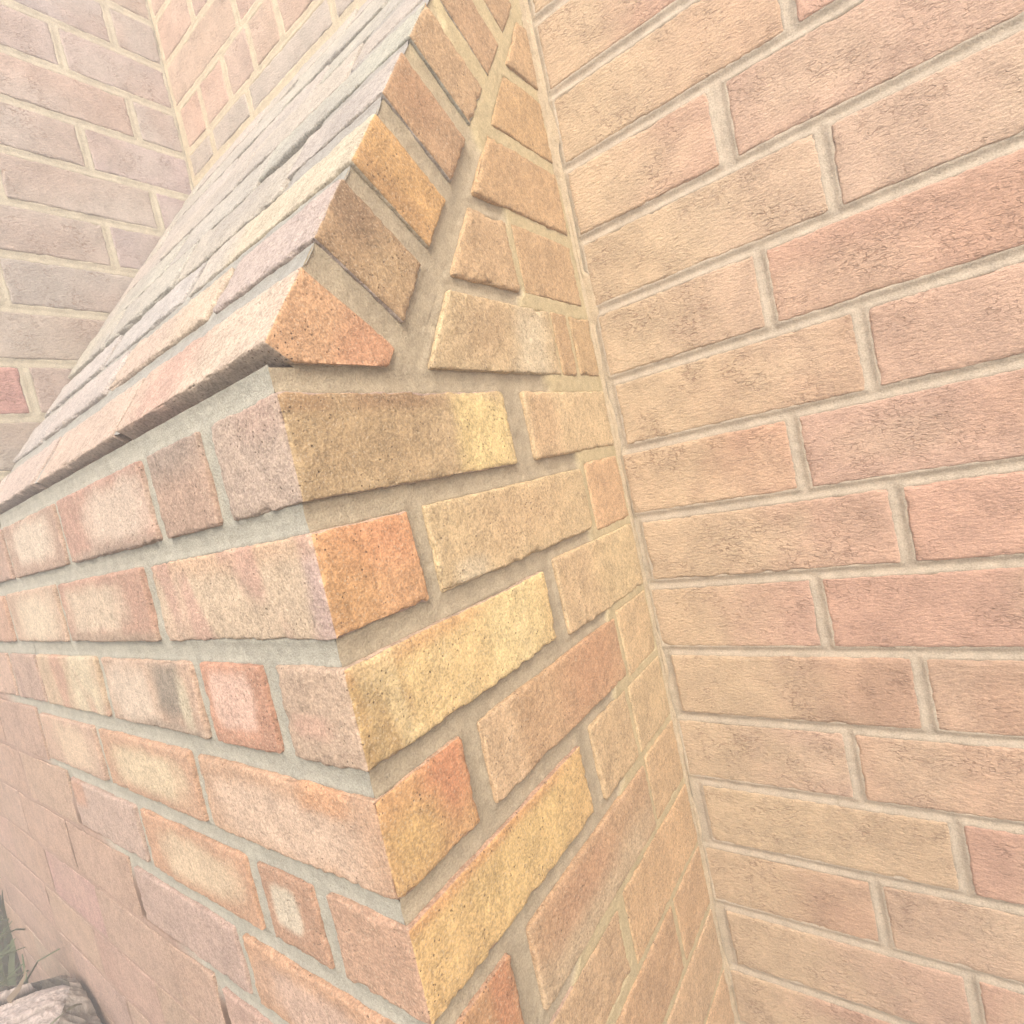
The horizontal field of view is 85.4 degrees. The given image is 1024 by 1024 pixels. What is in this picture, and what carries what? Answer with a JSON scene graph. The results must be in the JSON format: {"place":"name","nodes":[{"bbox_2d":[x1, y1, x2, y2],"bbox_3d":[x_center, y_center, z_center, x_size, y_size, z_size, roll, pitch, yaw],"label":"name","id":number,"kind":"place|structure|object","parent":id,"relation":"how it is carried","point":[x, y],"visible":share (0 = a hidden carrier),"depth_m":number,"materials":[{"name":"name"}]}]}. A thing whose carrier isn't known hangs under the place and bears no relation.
{"place":"outdoors","nodes":[
{"label":"outdoors","id":0,"kind":"place"},
{"bbox_2d":[0,0,193,527],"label":"brick wall","id":1,"kind":"structure","parent":0,"point":[96,186],"depth_m":0.83,"materials":[{"name":"red brick"}]},
{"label":"ground","id":2,"kind":"structure","parent":0,"visible":0},
{"bbox_2d":[0,890,21,982],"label":"grass tuft","id":3,"kind":"object","parent":2,"relation":"on","point":[9,935],"visible":0.07,"depth_m":1.13,"materials":[{"name":"plant"}]},
{"bbox_2d":[0,930,27,985],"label":"grass tuft","id":4,"kind":"object","parent":2,"relation":"on","point":[6,949],"visible":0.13,"depth_m":1.11,"materials":[{"name":"plant"}]},
{"bbox_2d":[0,877,59,986],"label":"grass tuft","id":5,"kind":"object","parent":2,"relation":"on","point":[13,977],"visible":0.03,"depth_m":1.11,"materials":[{"name":"plant"}]},
{"bbox_2d":[0,975,101,1023],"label":"rock","id":6,"kind":"object","parent":2,"relation":"on","point":[62,999],"visible":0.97,"depth_m":0.76,"materials":[{"name":"grey stone"}]},
{"bbox_2d":[7,966,25,1002],"bbox_3d":[-0.691,0.659,0.773,0.028,0.037,0.007,-14,4,-29],"label":"fallen leaf","id":7,"kind":"object","parent":6,"relation":"on","point":[13,994],"visible":1,"depth_m":0.77,"materials":[{"name":"beige plant"}]},
{"bbox_2d":[0,0,734,1023],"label":"brick buttress","id":8,"kind":"structure","parent":2,"relation":"on","point":[332,686],"depth_m":0.42,"materials":[{"name":"orange brick"}]},
{"bbox_2d":[147,0,1023,1023],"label":"brick wall","id":9,"kind":"structure","parent":2,"relation":"on","point":[797,232],"depth_m":0.50,"materials":[{"name":"brick"}]}
]}

